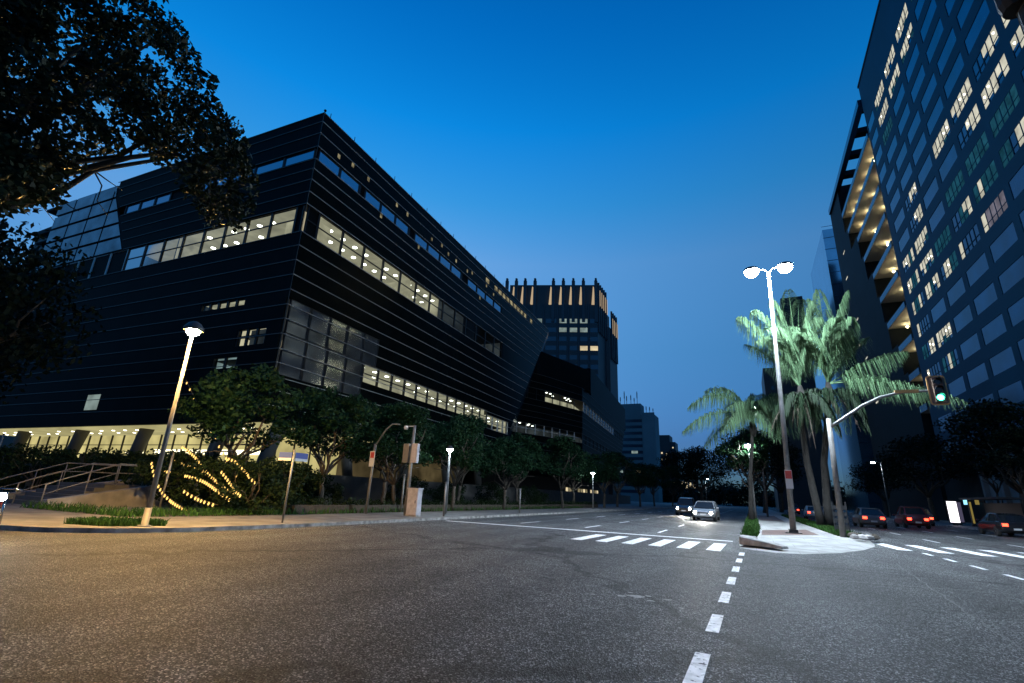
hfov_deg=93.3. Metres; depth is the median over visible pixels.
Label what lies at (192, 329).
street lamp
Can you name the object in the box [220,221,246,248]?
window
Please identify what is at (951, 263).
window
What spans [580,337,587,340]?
window
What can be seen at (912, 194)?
window
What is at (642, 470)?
street tree
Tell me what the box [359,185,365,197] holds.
window
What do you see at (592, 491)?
street lamp
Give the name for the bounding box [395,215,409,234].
window
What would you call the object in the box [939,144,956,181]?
window
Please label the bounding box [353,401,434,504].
street tree
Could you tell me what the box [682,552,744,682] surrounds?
road marking
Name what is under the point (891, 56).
window
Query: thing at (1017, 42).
window
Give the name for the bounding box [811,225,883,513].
mirror tower
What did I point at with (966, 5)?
window
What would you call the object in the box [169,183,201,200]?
window
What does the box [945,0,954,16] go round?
window
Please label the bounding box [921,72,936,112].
window
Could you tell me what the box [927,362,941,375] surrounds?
window
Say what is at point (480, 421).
street tree
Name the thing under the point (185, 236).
window
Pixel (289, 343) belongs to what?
window
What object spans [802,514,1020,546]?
road marking
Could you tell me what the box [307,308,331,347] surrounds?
window
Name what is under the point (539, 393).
window
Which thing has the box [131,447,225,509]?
shrub
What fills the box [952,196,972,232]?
window
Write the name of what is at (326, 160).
window
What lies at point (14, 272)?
broad tree
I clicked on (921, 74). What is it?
window
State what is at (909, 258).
window
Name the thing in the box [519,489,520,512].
short post
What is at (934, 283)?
window
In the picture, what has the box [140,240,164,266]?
window
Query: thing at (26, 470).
shrub
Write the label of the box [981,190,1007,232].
window
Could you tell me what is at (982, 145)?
window
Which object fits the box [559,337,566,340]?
window
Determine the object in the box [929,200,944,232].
window
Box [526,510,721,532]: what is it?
road marking
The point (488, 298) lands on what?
window
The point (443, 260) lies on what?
window
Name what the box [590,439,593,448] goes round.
window
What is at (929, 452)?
broad tree
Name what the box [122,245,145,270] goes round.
window
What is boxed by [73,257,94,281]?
window
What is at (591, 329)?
window
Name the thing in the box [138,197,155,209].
window
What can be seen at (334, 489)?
shrub
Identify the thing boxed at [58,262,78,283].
window
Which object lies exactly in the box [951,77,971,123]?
window
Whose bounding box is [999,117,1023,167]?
window
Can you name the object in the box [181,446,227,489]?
string light
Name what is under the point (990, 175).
window
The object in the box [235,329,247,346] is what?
window
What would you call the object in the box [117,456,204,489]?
shrub
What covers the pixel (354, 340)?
window
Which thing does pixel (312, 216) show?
window
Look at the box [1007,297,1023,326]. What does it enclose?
window
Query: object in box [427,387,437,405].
window
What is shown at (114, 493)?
stone steps
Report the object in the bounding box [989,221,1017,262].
window
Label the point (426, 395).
window
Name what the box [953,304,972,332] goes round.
window
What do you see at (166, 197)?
window
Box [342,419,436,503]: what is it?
street tree
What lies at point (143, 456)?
shrub
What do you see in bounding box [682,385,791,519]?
palm tree
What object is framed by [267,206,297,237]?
window
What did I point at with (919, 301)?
window
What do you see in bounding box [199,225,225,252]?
window
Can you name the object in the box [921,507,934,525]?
car
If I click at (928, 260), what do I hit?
window
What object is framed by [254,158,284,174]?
window
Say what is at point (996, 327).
window
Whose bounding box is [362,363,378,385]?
window
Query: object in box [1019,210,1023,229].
window
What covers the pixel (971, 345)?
window
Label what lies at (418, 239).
window
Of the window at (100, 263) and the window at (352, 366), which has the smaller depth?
the window at (352, 366)
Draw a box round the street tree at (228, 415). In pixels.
[167,363,317,510]
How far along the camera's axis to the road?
6.37 m
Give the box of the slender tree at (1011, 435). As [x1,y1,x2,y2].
[973,427,1023,493]
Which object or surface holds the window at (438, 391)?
in the office building at (345, 263)
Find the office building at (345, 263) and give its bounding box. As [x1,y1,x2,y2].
[0,109,548,484]
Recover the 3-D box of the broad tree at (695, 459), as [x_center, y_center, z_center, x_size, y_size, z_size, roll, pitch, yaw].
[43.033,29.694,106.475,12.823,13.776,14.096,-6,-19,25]
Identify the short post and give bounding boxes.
[400,474,405,511]
[443,482,446,515]
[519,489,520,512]
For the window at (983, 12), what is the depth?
54.63 m
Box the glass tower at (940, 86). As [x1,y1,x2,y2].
[857,0,1023,522]
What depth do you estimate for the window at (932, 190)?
71.08 m
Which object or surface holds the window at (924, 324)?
in the glass tower at (940, 86)
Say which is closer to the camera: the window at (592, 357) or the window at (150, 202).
the window at (150, 202)
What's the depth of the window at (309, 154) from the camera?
48.95 m
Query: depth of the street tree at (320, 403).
27.41 m
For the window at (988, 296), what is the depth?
58.92 m
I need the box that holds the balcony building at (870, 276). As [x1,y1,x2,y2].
[828,100,948,520]
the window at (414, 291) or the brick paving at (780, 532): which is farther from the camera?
the window at (414, 291)
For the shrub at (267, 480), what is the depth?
20.87 m
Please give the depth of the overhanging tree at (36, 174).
7.77 m
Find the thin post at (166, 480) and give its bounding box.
[159,452,174,507]
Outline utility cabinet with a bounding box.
[405,488,423,516]
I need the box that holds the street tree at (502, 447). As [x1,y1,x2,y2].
[476,436,536,509]
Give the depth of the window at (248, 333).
43.88 m
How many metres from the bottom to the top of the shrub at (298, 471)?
2.833 m
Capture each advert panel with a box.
[944,500,960,525]
[956,501,965,524]
[967,501,977,526]
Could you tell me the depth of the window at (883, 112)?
87.20 m
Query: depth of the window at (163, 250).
53.54 m
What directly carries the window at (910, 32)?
in the glass tower at (940, 86)
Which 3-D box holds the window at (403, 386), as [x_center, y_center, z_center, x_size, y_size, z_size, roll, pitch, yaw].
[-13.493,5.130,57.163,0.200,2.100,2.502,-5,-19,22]
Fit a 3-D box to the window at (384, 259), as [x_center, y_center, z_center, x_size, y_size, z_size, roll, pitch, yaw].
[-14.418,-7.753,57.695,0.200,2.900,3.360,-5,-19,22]
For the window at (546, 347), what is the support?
in the crowned tower at (573, 318)
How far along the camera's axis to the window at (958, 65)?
60.89 m
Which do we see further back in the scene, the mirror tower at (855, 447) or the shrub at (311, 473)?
the mirror tower at (855, 447)
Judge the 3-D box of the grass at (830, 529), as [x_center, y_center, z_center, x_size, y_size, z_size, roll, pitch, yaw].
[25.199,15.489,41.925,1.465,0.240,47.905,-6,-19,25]
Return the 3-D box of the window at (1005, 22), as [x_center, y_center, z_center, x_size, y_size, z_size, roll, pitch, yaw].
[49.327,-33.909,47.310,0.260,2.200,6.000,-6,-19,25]
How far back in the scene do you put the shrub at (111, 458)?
28.56 m
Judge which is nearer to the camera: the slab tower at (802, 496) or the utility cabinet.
the utility cabinet
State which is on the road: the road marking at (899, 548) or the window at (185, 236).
the road marking at (899, 548)
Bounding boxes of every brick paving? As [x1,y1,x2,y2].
[757,515,783,521]
[762,530,817,534]
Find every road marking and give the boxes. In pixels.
[454,521,732,541]
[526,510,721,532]
[573,534,725,550]
[587,585,830,644]
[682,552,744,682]
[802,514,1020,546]
[874,543,1023,557]
[923,553,1023,579]
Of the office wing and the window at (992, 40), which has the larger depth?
the office wing
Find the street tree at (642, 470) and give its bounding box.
[619,463,659,506]
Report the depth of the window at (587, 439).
118.06 m
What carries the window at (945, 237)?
in the glass tower at (940, 86)
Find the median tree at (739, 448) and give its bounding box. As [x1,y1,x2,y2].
[713,428,772,486]
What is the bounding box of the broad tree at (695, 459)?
[675,445,736,500]
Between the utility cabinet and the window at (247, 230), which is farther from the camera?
the window at (247, 230)
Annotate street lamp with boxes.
[137,321,204,526]
[445,446,453,513]
[591,471,594,508]
[743,261,801,533]
[744,443,756,517]
[756,420,768,516]
[871,461,891,518]
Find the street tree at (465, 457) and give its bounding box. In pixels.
[420,417,491,510]
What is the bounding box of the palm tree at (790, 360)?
[735,289,845,525]
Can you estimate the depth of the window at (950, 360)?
70.26 m
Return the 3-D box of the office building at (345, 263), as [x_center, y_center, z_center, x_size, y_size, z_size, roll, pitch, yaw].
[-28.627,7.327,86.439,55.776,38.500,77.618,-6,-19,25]
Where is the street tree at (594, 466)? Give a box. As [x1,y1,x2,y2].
[550,448,603,502]
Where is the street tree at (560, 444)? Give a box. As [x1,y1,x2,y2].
[538,435,592,508]
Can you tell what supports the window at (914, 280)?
in the glass tower at (940, 86)
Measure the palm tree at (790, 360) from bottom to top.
16.540 m
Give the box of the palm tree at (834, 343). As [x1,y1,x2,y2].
[779,289,967,525]
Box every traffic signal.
[826,375,949,536]
[994,0,1023,34]
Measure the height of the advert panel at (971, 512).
2.480 m
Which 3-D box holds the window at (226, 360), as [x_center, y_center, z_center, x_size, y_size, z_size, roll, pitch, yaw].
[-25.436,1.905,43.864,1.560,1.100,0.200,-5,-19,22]
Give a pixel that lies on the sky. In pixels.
(659, 152)
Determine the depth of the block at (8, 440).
94.70 m
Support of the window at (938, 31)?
in the glass tower at (940, 86)
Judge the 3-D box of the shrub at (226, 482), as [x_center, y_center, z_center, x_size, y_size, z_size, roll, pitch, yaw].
[-14.660,7.444,25.898,4.370,2.885,4.562,-2,-18,13]
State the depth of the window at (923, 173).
72.31 m
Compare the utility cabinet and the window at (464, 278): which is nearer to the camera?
the utility cabinet
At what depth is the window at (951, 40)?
62.08 m
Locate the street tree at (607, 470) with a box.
[583,451,621,507]
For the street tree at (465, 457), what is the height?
6.608 m
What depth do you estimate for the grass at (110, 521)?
13.45 m
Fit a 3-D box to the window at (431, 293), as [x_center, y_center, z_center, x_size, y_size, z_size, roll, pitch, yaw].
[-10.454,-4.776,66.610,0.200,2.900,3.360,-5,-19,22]
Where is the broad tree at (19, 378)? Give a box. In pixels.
[0,290,41,404]
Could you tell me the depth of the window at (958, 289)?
66.36 m
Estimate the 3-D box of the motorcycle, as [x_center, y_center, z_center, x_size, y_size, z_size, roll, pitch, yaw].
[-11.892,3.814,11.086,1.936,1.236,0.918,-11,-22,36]
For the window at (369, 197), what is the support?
in the office building at (345, 263)
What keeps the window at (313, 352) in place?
in the office building at (345, 263)
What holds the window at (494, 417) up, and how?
in the office building at (345, 263)
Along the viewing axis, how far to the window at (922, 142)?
73.48 m
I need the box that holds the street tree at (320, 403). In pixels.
[292,386,385,501]
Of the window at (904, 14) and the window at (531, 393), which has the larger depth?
the window at (531, 393)
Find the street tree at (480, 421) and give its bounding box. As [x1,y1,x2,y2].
[424,413,496,503]
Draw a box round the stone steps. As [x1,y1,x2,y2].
[0,462,199,506]
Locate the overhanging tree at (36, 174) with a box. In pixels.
[0,0,260,232]
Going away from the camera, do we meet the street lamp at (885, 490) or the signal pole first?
the signal pole
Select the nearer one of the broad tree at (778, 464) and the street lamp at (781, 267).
the street lamp at (781, 267)
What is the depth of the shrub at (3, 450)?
35.13 m
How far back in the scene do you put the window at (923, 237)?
76.21 m
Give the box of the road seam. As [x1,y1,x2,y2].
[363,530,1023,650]
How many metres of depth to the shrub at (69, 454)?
29.55 m
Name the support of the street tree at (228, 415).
on the pavement at (15, 517)
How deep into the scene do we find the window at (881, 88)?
88.36 m
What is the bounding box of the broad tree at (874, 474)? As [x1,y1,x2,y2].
[845,458,915,516]
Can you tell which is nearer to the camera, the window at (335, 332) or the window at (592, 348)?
the window at (335, 332)
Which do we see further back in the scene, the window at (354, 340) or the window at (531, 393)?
the window at (531, 393)
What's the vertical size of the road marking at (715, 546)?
0.001 m
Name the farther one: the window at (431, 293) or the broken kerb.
the window at (431, 293)
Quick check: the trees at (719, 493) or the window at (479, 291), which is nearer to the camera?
the window at (479, 291)
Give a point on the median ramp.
(807, 546)
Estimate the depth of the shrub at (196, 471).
21.43 m
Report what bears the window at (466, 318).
in the office building at (345, 263)
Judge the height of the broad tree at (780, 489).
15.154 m
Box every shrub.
[0,442,80,491]
[0,443,54,487]
[6,447,91,488]
[51,447,138,484]
[69,447,140,481]
[107,448,185,480]
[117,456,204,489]
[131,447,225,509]
[146,448,220,498]
[176,454,274,508]
[199,456,283,506]
[209,457,297,512]
[251,456,325,508]
[262,462,324,505]
[296,468,344,503]
[385,475,428,503]
[427,481,466,503]
[473,482,508,503]
[518,484,550,503]
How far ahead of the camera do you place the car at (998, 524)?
32.51 m
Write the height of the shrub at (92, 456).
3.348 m
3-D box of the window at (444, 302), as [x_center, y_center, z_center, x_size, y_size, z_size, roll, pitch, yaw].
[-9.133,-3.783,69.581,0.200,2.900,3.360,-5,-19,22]
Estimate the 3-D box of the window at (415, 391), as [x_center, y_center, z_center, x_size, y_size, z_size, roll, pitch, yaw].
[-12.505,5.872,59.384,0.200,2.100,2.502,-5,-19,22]
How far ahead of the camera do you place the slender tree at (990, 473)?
51.07 m
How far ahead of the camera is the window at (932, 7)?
66.27 m
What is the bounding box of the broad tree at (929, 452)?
[873,433,975,520]
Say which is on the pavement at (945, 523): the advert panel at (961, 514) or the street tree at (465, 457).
the advert panel at (961, 514)
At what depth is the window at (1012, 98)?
51.08 m
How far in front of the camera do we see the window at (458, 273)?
72.89 m
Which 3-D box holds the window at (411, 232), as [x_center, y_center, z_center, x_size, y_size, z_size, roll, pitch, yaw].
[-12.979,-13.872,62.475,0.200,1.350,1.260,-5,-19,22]
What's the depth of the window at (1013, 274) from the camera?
52.79 m
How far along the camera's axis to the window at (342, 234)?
49.34 m
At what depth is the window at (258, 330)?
43.45 m
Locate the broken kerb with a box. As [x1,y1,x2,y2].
[739,535,788,548]
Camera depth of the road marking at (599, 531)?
20.66 m
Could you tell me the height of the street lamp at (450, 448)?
3.980 m
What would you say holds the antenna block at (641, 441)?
on the pavement at (15, 517)
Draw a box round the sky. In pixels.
[0,0,878,502]
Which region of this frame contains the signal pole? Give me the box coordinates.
[402,425,419,515]
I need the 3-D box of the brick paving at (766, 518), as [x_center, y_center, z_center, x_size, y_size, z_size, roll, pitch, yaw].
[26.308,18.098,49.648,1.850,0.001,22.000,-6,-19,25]
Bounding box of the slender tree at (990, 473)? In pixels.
[963,445,1019,502]
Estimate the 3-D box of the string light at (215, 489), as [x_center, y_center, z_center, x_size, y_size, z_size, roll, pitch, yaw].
[-12.919,6.163,20.430,3.385,1.021,0.073,-6,-19,25]
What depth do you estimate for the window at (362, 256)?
52.49 m
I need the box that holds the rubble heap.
[847,532,879,539]
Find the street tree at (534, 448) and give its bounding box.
[487,432,552,500]
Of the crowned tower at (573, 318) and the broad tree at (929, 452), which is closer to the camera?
the broad tree at (929, 452)
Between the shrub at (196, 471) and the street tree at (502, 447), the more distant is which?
the street tree at (502, 447)
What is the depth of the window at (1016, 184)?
50.19 m
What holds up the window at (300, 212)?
in the office building at (345, 263)
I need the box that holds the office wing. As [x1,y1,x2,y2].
[460,351,625,493]
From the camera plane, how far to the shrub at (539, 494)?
54.31 m
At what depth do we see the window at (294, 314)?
44.16 m
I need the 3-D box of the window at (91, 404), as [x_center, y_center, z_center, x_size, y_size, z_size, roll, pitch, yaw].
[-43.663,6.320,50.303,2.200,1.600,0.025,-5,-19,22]
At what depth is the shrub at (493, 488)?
46.99 m
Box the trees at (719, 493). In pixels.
[662,478,847,509]
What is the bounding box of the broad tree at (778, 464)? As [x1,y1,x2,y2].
[715,426,803,512]
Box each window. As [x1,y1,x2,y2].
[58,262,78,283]
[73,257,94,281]
[84,394,100,409]
[88,254,110,277]
[105,249,128,273]
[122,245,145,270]
[124,202,140,213]
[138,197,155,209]
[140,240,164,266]
[154,192,171,204]
[159,235,183,261]
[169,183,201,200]
[178,230,204,257]
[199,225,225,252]
[202,177,226,189]
[212,357,225,368]
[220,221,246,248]
[224,356,236,367]
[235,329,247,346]
[243,213,272,242]
[245,328,257,344]
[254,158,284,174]
[255,327,266,343]
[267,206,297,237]
[277,332,307,379]
[283,148,316,166]
[284,298,311,339]
[293,205,305,231]
[301,341,327,385]
[303,206,319,238]
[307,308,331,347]
[316,214,343,253]
[317,149,340,176]
[323,349,346,391]
[327,317,348,354]
[340,168,360,192]
[340,231,364,268]
[342,356,363,395]
[345,325,364,360]
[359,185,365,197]
[361,333,379,366]
[362,246,383,280]
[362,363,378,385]
[365,189,381,211]
[377,368,392,390]
[381,203,395,223]
[382,259,400,291]
[391,374,405,394]
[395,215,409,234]
[399,271,416,302]
[404,379,416,398]
[409,228,414,239]
[415,232,428,250]
[415,283,430,311]
[416,383,427,402]
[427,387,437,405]
[428,244,440,260]
[429,293,443,319]
[437,391,447,409]
[440,255,451,270]
[442,302,455,327]
[447,395,456,412]
[451,264,461,278]
[454,311,465,334]
[456,399,464,412]
[461,273,467,284]
[465,318,475,340]
[468,278,476,292]
[475,325,485,346]
[477,286,485,299]
[485,332,493,352]
[486,294,493,306]
[492,417,497,430]
[494,301,501,312]
[494,337,501,357]
[527,387,535,398]
[536,389,543,400]
[545,346,555,349]
[547,328,555,331]
[547,336,555,340]
[559,328,566,331]
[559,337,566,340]
[570,355,576,359]
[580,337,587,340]
[580,346,587,349]
[580,355,587,359]
[582,434,585,444]
[586,436,589,446]
[590,328,597,331]
[590,337,597,340]
[590,346,597,350]
[590,355,597,359]
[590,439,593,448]
[868,43,1000,452]
[875,80,883,110]
[879,99,887,127]
[883,116,892,144]
[884,44,894,80]
[889,63,899,96]
[896,3,907,42]
[900,23,913,61]
[903,248,914,272]
[905,182,917,211]
[907,270,919,292]
[910,204,922,232]
[911,65,924,103]
[912,131,926,165]
[912,292,924,314]
[914,0,924,20]
[915,226,927,254]
[917,154,931,187]
[917,314,929,336]
[920,0,936,41]
[920,250,933,276]
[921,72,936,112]
[922,338,935,359]
[923,177,938,208]
[925,273,939,298]
[926,18,942,63]
[927,96,943,135]
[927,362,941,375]
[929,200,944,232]
[933,119,949,157]
[934,225,951,256]
[936,323,952,347]
[937,27,955,75]
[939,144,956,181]
[940,250,957,280]
[942,349,958,372]
[944,52,963,98]
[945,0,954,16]
[945,170,964,206]
[947,277,965,306]
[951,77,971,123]
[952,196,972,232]
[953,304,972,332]
[957,0,973,28]
[958,104,979,148]
[959,224,980,259]
[960,333,980,359]
[964,0,989,54]
[965,131,988,175]
[966,252,988,286]
[973,25,998,80]
[973,160,997,203]
[973,282,997,315]
[981,54,1008,108]
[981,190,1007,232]
[981,313,1006,344]
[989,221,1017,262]
[989,346,1015,375]
[990,84,1019,137]
[998,255,1023,293]
[998,380,1023,405]
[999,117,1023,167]
[1002,18,1009,27]
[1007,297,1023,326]
[1009,164,1023,198]
[1010,26,1023,56]
[1017,338,1023,360]
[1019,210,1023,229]
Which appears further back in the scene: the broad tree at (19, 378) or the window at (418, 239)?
the window at (418, 239)
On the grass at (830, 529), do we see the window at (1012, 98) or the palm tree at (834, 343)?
the palm tree at (834, 343)
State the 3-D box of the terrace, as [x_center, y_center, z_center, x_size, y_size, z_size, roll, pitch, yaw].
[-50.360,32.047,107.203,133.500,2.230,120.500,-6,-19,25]
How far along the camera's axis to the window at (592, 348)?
195.51 m
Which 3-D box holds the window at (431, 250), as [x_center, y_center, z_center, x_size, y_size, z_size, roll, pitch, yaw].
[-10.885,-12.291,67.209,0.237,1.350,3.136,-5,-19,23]
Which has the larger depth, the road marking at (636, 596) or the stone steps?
the stone steps
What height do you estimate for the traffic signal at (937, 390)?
7.283 m
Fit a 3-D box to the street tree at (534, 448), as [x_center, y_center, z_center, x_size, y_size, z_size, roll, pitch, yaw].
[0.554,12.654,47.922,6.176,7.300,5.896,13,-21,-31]
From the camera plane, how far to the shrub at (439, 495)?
41.00 m
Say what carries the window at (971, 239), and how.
in the glass tower at (940, 86)
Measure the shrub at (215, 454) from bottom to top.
3.296 m
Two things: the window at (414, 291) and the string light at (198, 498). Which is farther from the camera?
the window at (414, 291)
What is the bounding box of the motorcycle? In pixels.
[0,481,31,523]
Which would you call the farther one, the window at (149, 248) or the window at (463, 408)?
the window at (463, 408)
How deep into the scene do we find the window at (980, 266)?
60.06 m
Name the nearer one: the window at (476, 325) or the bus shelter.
the bus shelter
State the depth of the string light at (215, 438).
24.13 m
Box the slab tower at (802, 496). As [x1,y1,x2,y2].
[761,296,834,511]
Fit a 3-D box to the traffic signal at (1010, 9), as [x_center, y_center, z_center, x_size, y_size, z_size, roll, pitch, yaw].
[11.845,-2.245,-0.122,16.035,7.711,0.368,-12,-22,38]
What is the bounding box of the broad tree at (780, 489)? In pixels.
[739,445,805,511]
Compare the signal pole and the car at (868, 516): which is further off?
the car at (868, 516)
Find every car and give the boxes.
[674,497,695,514]
[690,501,719,521]
[788,504,799,513]
[801,506,814,518]
[850,507,886,528]
[892,506,930,528]
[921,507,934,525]
[976,513,1023,535]
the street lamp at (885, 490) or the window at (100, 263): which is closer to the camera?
the window at (100, 263)
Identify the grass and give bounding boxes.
[19,500,580,516]
[64,516,168,525]
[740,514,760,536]
[781,514,860,536]
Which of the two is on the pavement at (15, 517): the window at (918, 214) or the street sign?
the street sign
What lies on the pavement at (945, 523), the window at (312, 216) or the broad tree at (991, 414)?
the broad tree at (991, 414)
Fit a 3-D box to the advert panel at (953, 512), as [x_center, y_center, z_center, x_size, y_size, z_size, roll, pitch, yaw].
[46.071,17.900,50.506,0.920,2.480,0.215,-6,-19,25]
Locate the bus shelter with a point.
(1011, 508)
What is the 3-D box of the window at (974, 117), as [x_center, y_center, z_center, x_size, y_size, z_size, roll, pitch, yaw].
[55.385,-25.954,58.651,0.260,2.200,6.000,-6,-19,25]
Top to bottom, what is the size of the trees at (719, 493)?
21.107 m
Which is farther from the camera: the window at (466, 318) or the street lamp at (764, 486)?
the window at (466, 318)
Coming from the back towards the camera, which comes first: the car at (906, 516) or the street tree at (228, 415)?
the car at (906, 516)
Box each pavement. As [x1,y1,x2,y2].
[0,490,731,532]
[753,506,851,538]
[835,510,1023,535]
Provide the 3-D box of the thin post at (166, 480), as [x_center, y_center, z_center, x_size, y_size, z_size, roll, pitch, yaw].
[-14.836,6.012,20.773,0.129,2.443,0.152,17,-23,-39]
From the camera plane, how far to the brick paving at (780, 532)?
23.72 m
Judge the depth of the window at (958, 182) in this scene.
63.66 m
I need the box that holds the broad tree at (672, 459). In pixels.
[656,449,708,497]
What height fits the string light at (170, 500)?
2.008 m
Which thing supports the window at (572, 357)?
in the crowned tower at (573, 318)
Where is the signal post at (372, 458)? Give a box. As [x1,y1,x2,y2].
[364,423,399,513]
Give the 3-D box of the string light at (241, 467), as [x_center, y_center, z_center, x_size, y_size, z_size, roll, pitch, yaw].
[-12.146,5.747,21.585,2.337,1.170,0.073,-6,-19,25]
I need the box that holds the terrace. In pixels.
[8,463,630,504]
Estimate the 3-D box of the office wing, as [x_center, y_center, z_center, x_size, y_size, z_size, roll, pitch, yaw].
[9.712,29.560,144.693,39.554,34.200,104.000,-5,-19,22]
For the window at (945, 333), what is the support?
in the glass tower at (940, 86)
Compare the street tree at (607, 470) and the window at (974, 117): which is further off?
the street tree at (607, 470)
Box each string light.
[150,461,182,509]
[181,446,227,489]
[183,489,217,506]
[184,474,230,501]
[186,381,236,476]
[220,469,241,497]
[225,457,255,483]
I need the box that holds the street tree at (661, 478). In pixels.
[639,463,671,505]
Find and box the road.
[0,505,1023,682]
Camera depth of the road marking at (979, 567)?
13.02 m
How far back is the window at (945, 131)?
65.98 m
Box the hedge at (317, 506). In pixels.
[281,496,597,513]
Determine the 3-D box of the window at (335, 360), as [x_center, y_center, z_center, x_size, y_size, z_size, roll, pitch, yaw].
[-17.556,2.921,47.867,0.216,3.800,2.623,-5,-19,22]
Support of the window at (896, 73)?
in the glass tower at (940, 86)
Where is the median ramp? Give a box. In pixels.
[739,538,874,553]
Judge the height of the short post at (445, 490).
1.772 m
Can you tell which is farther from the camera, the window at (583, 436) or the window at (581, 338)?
the window at (581, 338)
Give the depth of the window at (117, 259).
57.09 m
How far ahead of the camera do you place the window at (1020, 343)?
52.51 m
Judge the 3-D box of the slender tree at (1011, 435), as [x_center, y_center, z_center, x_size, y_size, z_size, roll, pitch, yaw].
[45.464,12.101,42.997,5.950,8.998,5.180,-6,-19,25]
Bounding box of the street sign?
[278,450,307,522]
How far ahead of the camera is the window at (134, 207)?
59.42 m
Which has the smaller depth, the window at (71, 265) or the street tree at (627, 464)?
the window at (71, 265)
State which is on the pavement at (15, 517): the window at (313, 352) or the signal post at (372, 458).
the signal post at (372, 458)
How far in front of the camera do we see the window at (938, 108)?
67.19 m
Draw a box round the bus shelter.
[959,497,1023,516]
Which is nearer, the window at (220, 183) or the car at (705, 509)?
the car at (705, 509)
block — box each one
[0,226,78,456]
[620,392,662,502]
[659,435,678,502]
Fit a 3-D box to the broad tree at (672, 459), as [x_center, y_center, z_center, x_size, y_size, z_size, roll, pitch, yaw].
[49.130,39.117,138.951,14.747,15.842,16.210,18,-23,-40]
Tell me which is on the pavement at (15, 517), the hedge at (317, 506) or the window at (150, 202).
the hedge at (317, 506)
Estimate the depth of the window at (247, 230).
48.44 m
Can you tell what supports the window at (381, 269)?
in the office building at (345, 263)
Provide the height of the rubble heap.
0.274 m
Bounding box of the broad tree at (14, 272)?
[0,218,105,384]
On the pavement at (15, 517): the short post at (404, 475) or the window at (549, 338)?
the short post at (404, 475)
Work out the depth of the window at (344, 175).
52.33 m
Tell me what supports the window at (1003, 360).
in the glass tower at (940, 86)
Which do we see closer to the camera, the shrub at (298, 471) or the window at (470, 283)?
the shrub at (298, 471)
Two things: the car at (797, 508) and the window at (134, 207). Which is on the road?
the car at (797, 508)
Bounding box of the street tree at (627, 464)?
[598,451,636,506]
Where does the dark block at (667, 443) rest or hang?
on the pavement at (15, 517)
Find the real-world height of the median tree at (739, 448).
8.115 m
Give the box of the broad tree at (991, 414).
[932,398,1023,511]
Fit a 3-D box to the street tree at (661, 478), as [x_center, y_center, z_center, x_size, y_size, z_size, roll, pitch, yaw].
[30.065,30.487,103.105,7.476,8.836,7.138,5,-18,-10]
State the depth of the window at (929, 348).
77.73 m
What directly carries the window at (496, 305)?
in the office building at (345, 263)
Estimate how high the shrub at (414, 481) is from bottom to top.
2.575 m
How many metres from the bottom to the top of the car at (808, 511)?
1.491 m
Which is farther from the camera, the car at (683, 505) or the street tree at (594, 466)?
the street tree at (594, 466)
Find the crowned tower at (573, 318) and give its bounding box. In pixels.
[505,278,620,494]
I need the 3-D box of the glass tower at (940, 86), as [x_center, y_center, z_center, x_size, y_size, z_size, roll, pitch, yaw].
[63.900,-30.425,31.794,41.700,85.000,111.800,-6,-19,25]
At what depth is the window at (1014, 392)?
55.09 m
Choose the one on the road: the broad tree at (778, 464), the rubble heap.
the broad tree at (778, 464)
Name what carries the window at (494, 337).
in the office building at (345, 263)
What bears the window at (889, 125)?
in the glass tower at (940, 86)
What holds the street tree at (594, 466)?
on the grass at (172, 512)
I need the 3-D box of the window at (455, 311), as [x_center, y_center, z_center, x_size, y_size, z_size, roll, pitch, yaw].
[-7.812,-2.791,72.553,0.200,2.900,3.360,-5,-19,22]
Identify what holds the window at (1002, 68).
in the glass tower at (940, 86)
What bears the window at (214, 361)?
in the office building at (345, 263)
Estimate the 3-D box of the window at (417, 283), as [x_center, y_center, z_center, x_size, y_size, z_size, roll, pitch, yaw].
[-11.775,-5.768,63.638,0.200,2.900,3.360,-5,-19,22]

